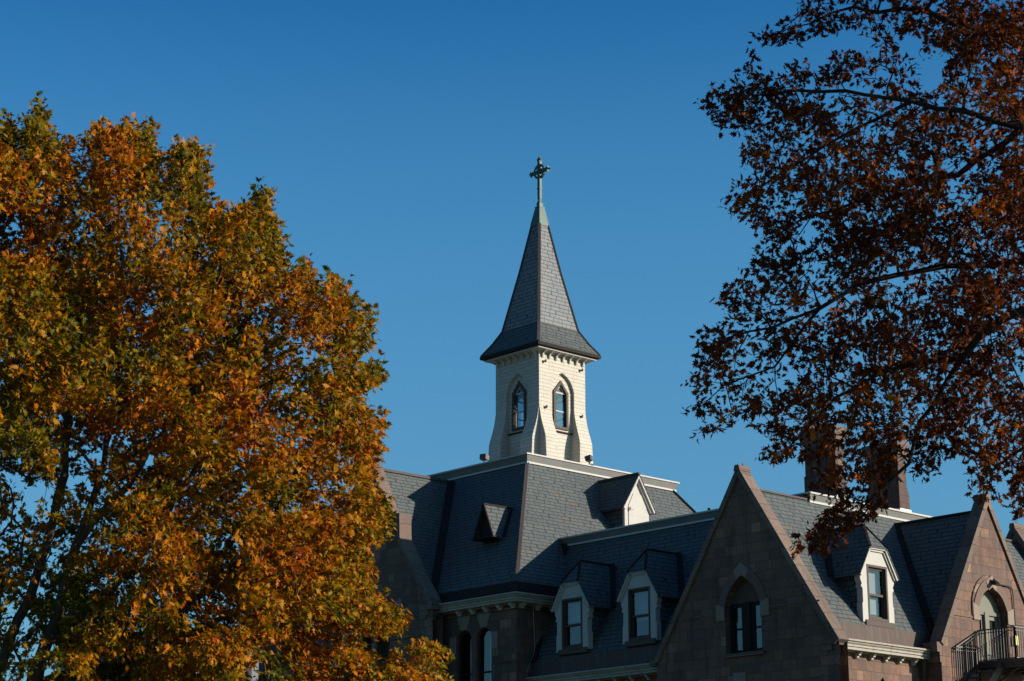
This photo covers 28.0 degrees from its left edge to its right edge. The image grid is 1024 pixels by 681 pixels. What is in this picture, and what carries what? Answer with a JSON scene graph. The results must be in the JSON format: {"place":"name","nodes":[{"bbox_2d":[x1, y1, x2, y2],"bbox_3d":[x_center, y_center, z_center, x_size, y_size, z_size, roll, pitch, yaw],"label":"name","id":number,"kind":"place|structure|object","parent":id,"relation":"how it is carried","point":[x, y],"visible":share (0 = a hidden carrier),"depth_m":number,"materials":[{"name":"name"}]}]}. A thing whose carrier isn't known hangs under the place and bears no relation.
{"place":"outdoors","nodes":[
{"label":"outdoors","id":0,"kind":"place"},
{"bbox_2d":[55,627,258,680],"bbox_3d":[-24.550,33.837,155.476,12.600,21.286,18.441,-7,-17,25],"label":"distant building","id":1,"kind":"structure","parent":0,"point":[252,672],"depth_m":153.79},
{"bbox_2d":[245,665,251,680],"bbox_3d":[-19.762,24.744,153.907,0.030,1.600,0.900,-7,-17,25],"label":"window","id":2,"kind":"structure","parent":1,"relation":"in","point":[250,671],"depth_m":154.02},
{"bbox_2d":[0,90,455,680],"bbox_3d":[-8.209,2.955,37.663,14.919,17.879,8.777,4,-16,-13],"label":"maple tree","id":3,"kind":"object","parent":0,"point":[68,340],"visible":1,"depth_m":36.87,"materials":[{"name":"orange plant"}]},
{"bbox_2d":[0,0,1023,680],"label":"sky","id":4,"kind":"structure","parent":0,"point":[400,142],"materials":[{"name":"blue"}]},
{"bbox_2d":[258,156,1023,680],"bbox_3d":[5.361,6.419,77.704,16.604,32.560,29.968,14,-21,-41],"label":"college hall","id":5,"kind":"structure","parent":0,"point":[536,546],"depth_m":70.40,"materials":[{"name":"stone"}]},
{"bbox_2d":[460,631,470,680],"bbox_3d":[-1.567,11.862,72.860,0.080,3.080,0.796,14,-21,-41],"label":"window frame","id":6,"kind":"structure","parent":5,"relation":"in","point":[465,633],"depth_m":73.25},
{"bbox_2d":[470,628,490,680],"bbox_3d":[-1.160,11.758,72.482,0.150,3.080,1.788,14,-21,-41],"label":"window frame","id":7,"kind":"structure","parent":5,"relation":"in","point":[484,631],"depth_m":72.47,"materials":[{"name":"white wood"}]},
{"bbox_2d":[479,453,488,461],"bbox_3d":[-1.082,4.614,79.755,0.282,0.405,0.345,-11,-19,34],"label":"floodlight","id":8,"kind":"object","parent":5,"relation":"on","point":[484,457],"visible":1,"depth_m":79.72,"materials":[{"name":"black metal"}]},
{"bbox_2d":[584,455,593,464],"bbox_3d":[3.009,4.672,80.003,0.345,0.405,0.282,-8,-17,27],"label":"floodlight","id":9,"kind":"object","parent":5,"relation":"on","point":[589,458],"visible":1,"depth_m":79.93,"materials":[{"name":"black metal"}]},
{"bbox_2d":[955,626,1023,680],"bbox_3d":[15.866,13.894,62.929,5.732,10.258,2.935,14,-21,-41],"label":"fire escape","id":10,"kind":"object","parent":5,"relation":"attached to","point":[998,666],"visible":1,"depth_m":64.38,"materials":[{"name":"black metal"}]},
{"bbox_2d":[680,0,1023,560],"bbox_3d":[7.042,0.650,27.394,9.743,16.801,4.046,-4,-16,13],"label":"oak tree","id":11,"kind":"object","parent":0,"point":[1002,32],"visible":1,"depth_m":27.87,"materials":[{"name":"brown plant"}]}
]}

